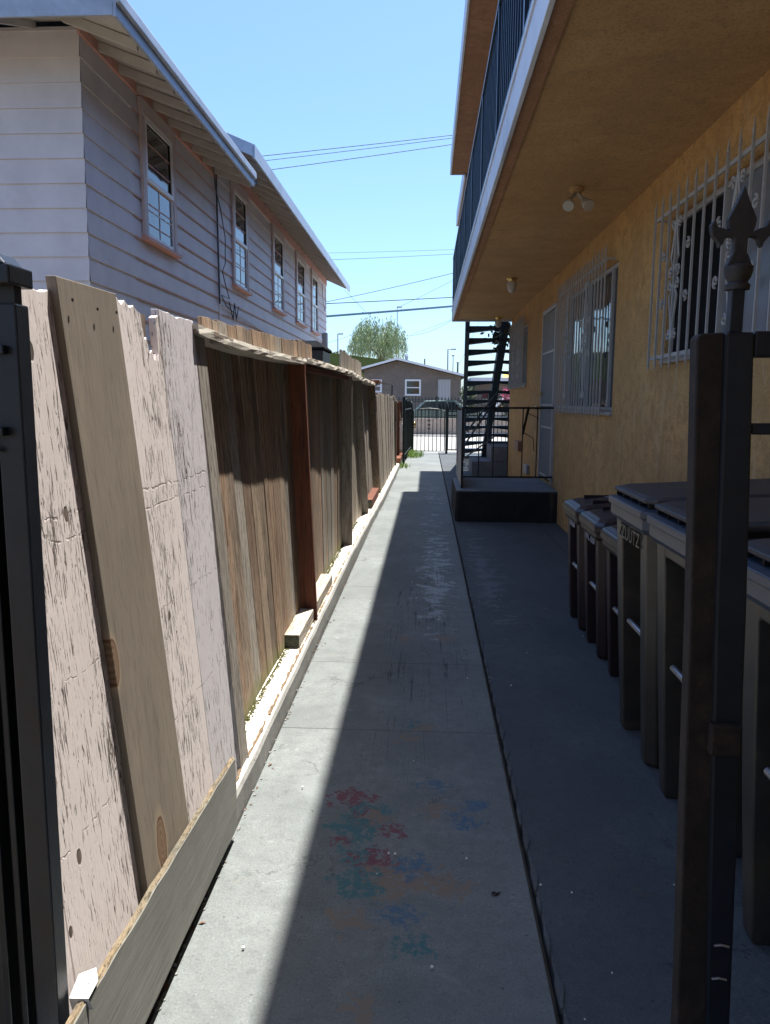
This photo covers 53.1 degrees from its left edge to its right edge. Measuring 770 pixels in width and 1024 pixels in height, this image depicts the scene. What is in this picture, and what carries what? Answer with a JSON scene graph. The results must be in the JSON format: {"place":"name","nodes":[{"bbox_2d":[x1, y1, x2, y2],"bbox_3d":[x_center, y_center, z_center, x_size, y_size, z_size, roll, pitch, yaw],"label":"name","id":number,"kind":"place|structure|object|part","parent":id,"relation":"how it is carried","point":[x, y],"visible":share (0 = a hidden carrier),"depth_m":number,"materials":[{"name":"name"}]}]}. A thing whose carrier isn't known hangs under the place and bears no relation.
{"place":"outdoors","nodes":[
{"label":"outdoors","id":0,"kind":"place"},
{"bbox_2d":[0,0,349,349],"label":"clapboard house","id":1,"kind":"structure","parent":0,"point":[137,176],"depth_m":7.56,"materials":[{"name":"paint"}]},
{"bbox_2d":[137,96,182,258],"bbox_3d":[-2.460,-3.608,8.455,0.085,1.400,1.130,1,8,3],"label":"window","id":2,"kind":"structure","parent":1,"relation":"in","point":[153,130],"depth_m":8.41,"materials":[{"name":"paint"}]},
{"bbox_2d":[230,180,252,295],"bbox_3d":[-2.256,-4.290,12.115,0.085,1.590,1.080,1,8,3],"label":"window","id":3,"kind":"structure","parent":1,"relation":"in","point":[239,198],"depth_m":12.11,"materials":[{"name":"glass"}]},
{"bbox_2d":[271,223,286,315],"bbox_3d":[-2.086,-4.743,15.192,0.085,1.590,1.210,1,8,3],"label":"window","id":4,"kind":"structure","parent":1,"relation":"in","point":[277,238],"depth_m":15.18,"materials":[{"name":"glass"}]},
{"bbox_2d":[295,250,307,327],"bbox_3d":[-1.938,-5.131,17.860,0.085,1.580,1.310,1,8,3],"label":"window","id":5,"kind":"structure","parent":1,"relation":"in","point":[300,263],"depth_m":17.87,"materials":[{"name":"glass"}]},
{"bbox_2d":[311,268,319,335],"bbox_3d":[-1.816,-5.451,20.084,0.085,1.580,1.210,1,8,3],"label":"window","id":6,"kind":"structure","parent":1,"relation":"in","point":[314,276],"depth_m":20.10,"materials":[{"name":"glass"}]},
{"bbox_2d":[303,341,331,363],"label":"shed","id":7,"kind":"structure","parent":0,"point":[321,352],"depth_m":8.59,"materials":[{"name":"blue paint"}]},
{"bbox_2d":[127,0,511,402],"label":"sky","id":8,"kind":"structure","parent":0,"point":[280,77],"materials":[{"name":"blue"}]},
{"bbox_2d":[264,135,451,155],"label":"cable","id":9,"kind":"object","parent":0,"point":[358,145],"visible":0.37,"depth_m":56.92,"materials":[{"name":"black rubber"}]},
{"bbox_2d":[266,138,450,160],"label":"cable","id":10,"kind":"object","parent":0,"point":[358,149],"visible":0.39,"depth_m":56.95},
{"bbox_2d":[272,144,451,169],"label":"cable","id":11,"kind":"object","parent":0,"point":[362,157],"visible":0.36,"depth_m":57.01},
{"bbox_2d":[326,305,451,316],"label":"cable","id":12,"kind":"object","parent":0,"point":[388,311],"visible":0.41,"depth_m":58.42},
{"bbox_2d":[326,297,451,303],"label":"cable","id":13,"kind":"object","parent":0,"point":[389,300],"visible":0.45,"depth_m":58.35,"materials":[{"name":"black rubber"}]},
{"bbox_2d":[327,273,452,301],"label":"cable","id":14,"kind":"object","parent":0,"point":[391,287],"visible":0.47,"depth_m":58.23,"materials":[{"name":"black rubber"}]},
{"bbox_2d":[332,254,447,259],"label":"cable","id":15,"kind":"object","parent":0,"point":[388,257],"visible":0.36,"depth_m":57.94,"materials":[{"name":"black rubber"}]},
{"bbox_2d":[343,249,453,252],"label":"cable","id":16,"kind":"object","parent":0,"point":[391,251],"visible":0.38,"depth_m":57.85,"materials":[{"name":"black rubber"}]},
{"bbox_2d":[414,446,481,453],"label":"pavement","id":17,"kind":"structure","parent":0,"point":[430,448],"depth_m":24.80,"materials":[{"name":"concrete"}]},
{"bbox_2d":[447,349,455,369],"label":"street lamp","id":18,"kind":"object","parent":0,"point":[447,356],"visible":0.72,"depth_m":88.03,"materials":[{"name":"grey metal"}]},
{"bbox_2d":[414,434,492,436],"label":"pavement","id":19,"kind":"structure","parent":0,"point":[437,435],"depth_m":33.81,"materials":[{"name":"concrete"}]},
{"bbox_2d":[414,436,506,446],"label":"street","id":20,"kind":"structure","parent":0,"point":[419,440],"depth_m":30.42,"materials":[{"name":"grey asphalt"}]},
{"bbox_2d":[439,404,769,1023],"bbox_3d":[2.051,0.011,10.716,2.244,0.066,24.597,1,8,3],"label":"walkway","id":21,"kind":"structure","parent":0,"point":[599,813],"depth_m":2.92,"materials":[{"name":"concrete"}]},
{"bbox_2d":[145,460,401,1023],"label":"kerb","id":22,"kind":"structure","parent":21,"relation":"on","point":[250,778],"depth_m":3.74,"materials":[{"name":"concrete"}]},
{"bbox_2d":[0,254,69,1023],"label":"gate post","id":23,"kind":"object","parent":22,"relation":"on","point":[33,978],"visible":1,"depth_m":1.42,"materials":[{"name":"black metal"}]},
{"bbox_2d":[236,463,398,789],"bbox_3d":[-0.107,-0.255,11.706,0.196,0.063,21.201,1,8,3],"label":"kerb ledge","id":24,"kind":"object","parent":22,"relation":"on","point":[256,721],"visible":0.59,"depth_m":3.97,"materials":[{"name":"paint"}]},
{"bbox_2d":[21,276,402,1013],"bbox_3d":[-0.112,-1.212,11.708,0.286,1.938,20.773,1,8,3],"label":"wooden fence","id":25,"kind":"object","parent":24,"relation":"on","point":[209,490],"visible":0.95,"depth_m":2.23,"materials":[{"name":"white paint"}]},
{"bbox_2d":[65,757,236,1023],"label":"kick plank","id":26,"kind":"object","parent":25,"relation":"attached to","point":[134,970],"visible":0.98,"depth_m":1.94,"materials":[{"name":"grey wood"}]},
{"bbox_2d":[69,968,97,1010],"bbox_3d":[-0.601,0.962,1.560,0.045,0.043,0.085,1,8,3],"label":"paper scrap","id":27,"kind":"object","parent":26,"relation":"on","point":[85,984],"visible":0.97,"depth_m":1.54,"materials":[{"name":"white paper"}]},
{"bbox_2d":[381,382,392,395],"bbox_3d":[-0.041,-2.215,15.114,0.026,0.672,4.528,1,8,5],"label":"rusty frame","id":28,"kind":"object","parent":25,"relation":"attached to","point":[391,387],"visible":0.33,"depth_m":17.28,"materials":[{"name":"metal"}]},
{"bbox_2d":[245,521,357,731],"bbox_3d":[-0.470,0.539,5.945,0.050,0.008,6.055,1,8,3],"label":"moss","id":29,"kind":"object","parent":24,"relation":"on","point":[256,702],"visible":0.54,"depth_m":3.89,"materials":[{"name":"green plant"}]},
{"bbox_2d":[236,497,380,780],"bbox_3d":[-0.361,0.486,6.333,0.053,0.001,9.941,1,8,3],"label":"kerb seam","id":30,"kind":"object","parent":24,"relation":"on","point":[270,710],"visible":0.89,"depth_m":3.96,"materials":[{"name":"grey concrete"}]},
{"bbox_2d":[149,452,556,1023],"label":"walkway","id":31,"kind":"structure","parent":21,"relation":"on","point":[314,913],"depth_m":2.64,"materials":[{"name":"concrete"}]},
{"bbox_2d":[154,481,394,1011],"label":"mortar crumbs","id":32,"kind":"object","parent":31,"relation":"on","point":[159,1003],"visible":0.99,"depth_m":2.52,"materials":[{"name":"concrete"}]},
{"bbox_2d":[164,493,390,989],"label":"dry litter","id":33,"kind":"object","parent":31,"relation":"on","point":[166,985],"visible":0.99,"depth_m":2.23,"materials":[{"name":"brown plant"}]},
{"bbox_2d":[402,396,405,462],"bbox_3d":[0.452,-1.978,18.510,0.074,1.640,0.074,1,8,3],"label":"iron post","id":34,"kind":"object","parent":31,"relation":"on","point":[403,445],"visible":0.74,"depth_m":18.50,"materials":[{"name":"black metal"}]},
{"bbox_2d":[400,462,409,468],"bbox_3d":[0.401,-1.081,17.635,0.478,0.114,0.792,1,8,3],"label":"grass tuft","id":35,"kind":"object","parent":31,"relation":"on","point":[402,465],"visible":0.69,"depth_m":17.61,"materials":[{"name":"green plant"}]},
{"bbox_2d":[411,401,412,450],"bbox_3d":[0.754,-2.433,22.172,0.112,1.500,0.112,1,8,3],"label":"iron post","id":36,"kind":"object","parent":31,"relation":"on","point":[411,426],"visible":0.5,"depth_m":22.12,"materials":[{"name":"black metal"}]},
{"bbox_2d":[412,408,444,450],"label":"iron gate","id":37,"kind":"structure","parent":36,"relation":"attached to","point":[414,424],"depth_m":22.13,"materials":[{"name":"black metal"}]},
{"bbox_2d":[407,449,424,457],"bbox_3d":[0.663,-1.629,21.173,0.985,0.193,1.850,1,8,3],"label":"grass tuft","id":38,"kind":"object","parent":31,"relation":"on","point":[412,454],"visible":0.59,"depth_m":20.82,"materials":[{"name":"green plant"}]},
{"bbox_3d":[0.539,-2.175,20.096,0.087,1.580,0.087,1,8,3],"label":"iron post","id":39,"kind":"object","parent":31,"relation":"on","visible":0},
{"bbox_2d":[405,401,411,456],"bbox_3d":[0.598,-2.225,20.338,0.056,1.410,3.541,1,8,5],"label":"iron fence","id":40,"kind":"object","parent":39,"relation":"attached to","point":[408,408],"visible":0.92,"depth_m":20.25,"materials":[{"name":"black metal"}]},
{"bbox_2d":[330,353,385,377],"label":"olive roof house","id":41,"kind":"structure","parent":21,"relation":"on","point":[335,360],"depth_m":56.15,"materials":[{"name":"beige paint"}]},
{"bbox_2d":[346,314,408,359],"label":"willow tree","id":42,"kind":"object","parent":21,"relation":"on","point":[386,341],"visible":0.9,"depth_m":77.32,"materials":[{"name":"green plant"}]},
{"bbox_2d":[361,354,463,409],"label":"beige house","id":43,"kind":"structure","parent":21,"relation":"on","point":[406,378],"depth_m":45.32,"materials":[{"name":"paint"}]},
{"bbox_2d":[372,379,381,391],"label":"window","id":44,"kind":"structure","parent":43,"relation":"in","point":[378,388],"depth_m":45.45,"materials":[{"name":"white glass"}]},
{"bbox_2d":[405,379,420,395],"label":"window","id":45,"kind":"structure","parent":43,"relation":"in","point":[412,386],"depth_m":45.35,"materials":[{"name":"white glass"}]},
{"bbox_2d":[438,379,450,399],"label":"door","id":46,"kind":"structure","parent":43,"relation":"in","point":[444,385],"depth_m":45.23,"materials":[{"name":"white wood"}]},
{"bbox_2d":[445,403,448,453],"bbox_3d":[1.772,-2.409,22.119,0.087,1.480,0.087,1,8,3],"label":"iron post","id":47,"kind":"object","parent":21,"relation":"on","point":[446,437],"visible":1,"depth_m":22.10,"materials":[{"name":"black metal"}]},
{"bbox_2d":[448,407,506,450],"bbox_3d":[2.636,-2.377,22.076,1.706,1.240,0.040,1,8,3],"label":"iron fence","id":48,"kind":"object","parent":47,"relation":"attached to","point":[452,415],"visible":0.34,"depth_m":22.05,"materials":[{"name":"black metal"}]},
{"bbox_2d":[414,400,482,417],"bbox_3d":[2.617,-4.683,37.587,4.300,1.578,1.785,1,8,3],"label":"parked car","id":49,"kind":"object","parent":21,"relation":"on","point":[432,412],"visible":0.06,"depth_m":36.74,"materials":[{"name":"green paint"}]},
{"bbox_3d":[2.666,-5.058,36.714,2.240,0.436,0.020,1,8,3],"label":"side window","id":50,"kind":"part","parent":49,"relation":"part of","materials":[{"name":"black glass"}]},
{"bbox_2d":[402,418,507,434],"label":"wall","id":51,"kind":"structure","parent":21,"relation":"on","point":[423,426],"depth_m":34.71,"materials":[{"name":"paint"}]},
{"bbox_2d":[394,396,508,417],"bbox_3d":[2.114,-4.718,34.719,6.867,0.980,0.090,1,8,3],"label":"iron fence","id":52,"kind":"object","parent":51,"relation":"on","point":[436,401],"visible":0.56,"depth_m":34.67,"materials":[{"name":"black metal"}]},
{"bbox_2d":[242,526,674,1019],"bbox_3d":[0.704,0.673,5.816,1.786,0.004,7.967,1,8,3],"label":"pale grit","id":53,"kind":"object","parent":21,"relation":"on","point":[431,966],"visible":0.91,"depth_m":2.43,"materials":[{"name":"grey gravel"}]},
{"bbox_2d":[459,386,476,406],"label":"shrub","id":54,"kind":"object","parent":21,"relation":"on","point":[470,389],"visible":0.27,"depth_m":42.29,"materials":[{"name":"green plant"}]},
{"bbox_2d":[463,322,510,458],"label":"staircase","id":55,"kind":"structure","parent":21,"relation":"on","point":[499,361],"depth_m":17.13,"materials":[{"name":"metal"}]},
{"bbox_2d":[480,322,510,352],"bbox_3d":[2.378,-3.638,15.771,0.768,0.758,1.180,-5,10,-33],"label":"hanging plant","id":56,"kind":"object","parent":55,"relation":"hanging from","point":[496,334],"visible":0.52,"depth_m":15.71,"materials":[{"name":"green plant"}]},
{"bbox_2d":[469,443,506,475],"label":"concrete steps","id":57,"kind":"structure","parent":21,"relation":"on","point":[499,462],"depth_m":15.69,"materials":[{"name":"grey concrete"}]},
{"bbox_2d":[468,374,509,406],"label":"white roof house","id":58,"kind":"structure","parent":21,"relation":"on","point":[486,387],"depth_m":49.09,"materials":[{"name":"beige paint"}]},
{"bbox_2d":[482,393,501,404],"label":"window","id":59,"kind":"structure","parent":58,"relation":"in","point":[486,396],"depth_m":49.11,"materials":[{"name":"grey glass"}]},
{"bbox_2d":[483,398,508,416],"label":"parked car","id":60,"kind":"object","parent":21,"relation":"on","point":[498,404],"visible":0.03,"depth_m":40.05,"materials":[{"name":"white paint"}]},
{"bbox_2d":[451,477,557,522],"bbox_3d":[1.557,-0.182,10.436,1.265,0.402,1.650,1,8,3],"label":"concrete landing","id":61,"kind":"object","parent":21,"relation":"on","point":[529,500],"visible":1,"depth_m":9.64,"materials":[{"name":"grey concrete"}]},
{"bbox_2d":[456,406,553,487],"bbox_3d":[1.602,-0.732,10.625,1.174,1.437,1.715,1,8,3],"label":"iron railing","id":62,"kind":"object","parent":61,"relation":"on","point":[460,446],"visible":0.94,"depth_m":9.84,"materials":[{"name":"metal"}]},
{"bbox_2d":[500,387,509,414],"bbox_3d":[6.680,-5.496,39.329,1.648,2.094,1.078,1,8,3],"label":"flowering bush","id":63,"kind":"object","parent":21,"relation":"on","point":[507,396],"visible":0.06,"depth_m":39.26,"materials":[{"name":"pink plant"}]},
{"bbox_2d":[454,523,568,1023],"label":"joint mortar","id":64,"kind":"object","parent":21,"relation":"on","point":[559,989],"visible":0.99,"depth_m":2.68,"materials":[{"name":"concrete"}]},
{"bbox_2d":[563,494,613,630],"bbox_3d":[1.542,0.323,5.192,0.622,0.886,0.535,1,8,3],"label":"wheeled cart","id":65,"kind":"object","parent":21,"relation":"on","point":[574,508],"visible":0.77,"depth_m":5.10,"materials":[{"name":"brown plastic"}]},
{"bbox_2d":[579,506,616,659],"bbox_3d":[1.511,0.404,4.629,0.622,0.886,0.535,1,8,3],"label":"wheeled cart","id":66,"kind":"object","parent":21,"relation":"on","point":[594,522],"visible":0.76,"depth_m":4.52,"materials":[{"name":"brown plastic"}]},
{"bbox_2d":[600,525,618,676],"bbox_3d":[1.478,0.489,4.036,0.622,0.886,0.535,1,8,3],"label":"wheeled cart","id":67,"kind":"object","parent":21,"relation":"on","point":[608,535],"visible":0.12,"depth_m":4.18,"materials":[{"name":"brown plastic"}]},
{"bbox_2d":[450,0,769,532],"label":"apartment building","id":68,"kind":"structure","parent":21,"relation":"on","point":[645,124],"depth_m":5.28,"materials":[{"name":"paint"}]},
{"bbox_2d":[494,317,501,327],"bbox_3d":[2.167,-3.629,14.738,0.150,0.195,0.150,1,8,3],"label":"jar lamp","id":69,"kind":"object","parent":68,"relation":"attached to","point":[498,321],"visible":1,"depth_m":14.69,"materials":[{"name":"white glass"}]},
{"bbox_2d":[506,277,517,292],"bbox_3d":[1.658,-2.957,10.056,0.150,0.195,0.150,1,8,3],"label":"jar lamp","id":70,"kind":"object","parent":68,"relation":"attached to","point":[511,285],"visible":1,"depth_m":10.01,"materials":[{"name":"white glass"}]},
{"bbox_2d":[508,316,528,389],"bbox_3d":[2.382,-2.779,13.634,0.160,1.200,2.117,1,8,3],"label":"window","id":71,"kind":"structure","parent":68,"relation":"in","point":[518,339],"depth_m":13.40,"materials":[{"name":"grey glass"}]},
{"bbox_2d":[523,302,558,484],"bbox_3d":[2.197,-1.626,10.746,0.231,2.300,1.913,0,8,-4],"label":"security door","id":72,"kind":"structure","parent":68,"relation":"in","point":[545,448],"depth_m":10.39,"materials":[{"name":"white metal"}]},
{"bbox_2d":[563,186,593,210],"bbox_3d":[1.444,-2.345,5.779,0.230,0.189,0.183,1,8,3],"label":"floodlight","id":73,"kind":"object","parent":68,"relation":"attached to","point":[587,203],"visible":1,"depth_m":5.74,"materials":[{"name":"paint"}]},
{"bbox_2d":[554,243,618,417],"bbox_3d":[2.067,-1.765,7.989,0.160,1.520,2.598,1,8,3],"label":"window","id":74,"kind":"structure","parent":68,"relation":"in","point":[590,327],"depth_m":7.61,"materials":[{"name":"white metal"}]},
{"bbox_2d":[647,105,769,370],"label":"window","id":75,"kind":"structure","parent":68,"relation":"in","point":[697,304],"depth_m":4.49,"materials":[{"name":"white metal"}]},
{"bbox_2d":[670,186,769,1023],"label":"steel gate","id":76,"kind":"structure","parent":68,"relation":"attached to","point":[722,428],"depth_m":1.41,"materials":[{"name":"metal"}]},
{"bbox_2d":[609,478,769,767],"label":"wheeled cart","id":77,"kind":"object","parent":21,"relation":"on","point":[632,506],"visible":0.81,"depth_m":3.22,"materials":[{"name":"grey plastic"}]},
{"bbox_2d":[647,498,769,856],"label":"wheeled cart","id":78,"kind":"object","parent":21,"relation":"on","point":[667,531],"visible":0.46,"depth_m":2.84,"materials":[{"name":"grey plastic"}]},
{"bbox_2d":[742,538,769,944],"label":"wheeled cart","id":79,"kind":"object","parent":21,"relation":"on","point":[756,797],"visible":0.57,"depth_m":2.08,"materials":[{"name":"grey plastic"}]}
]}

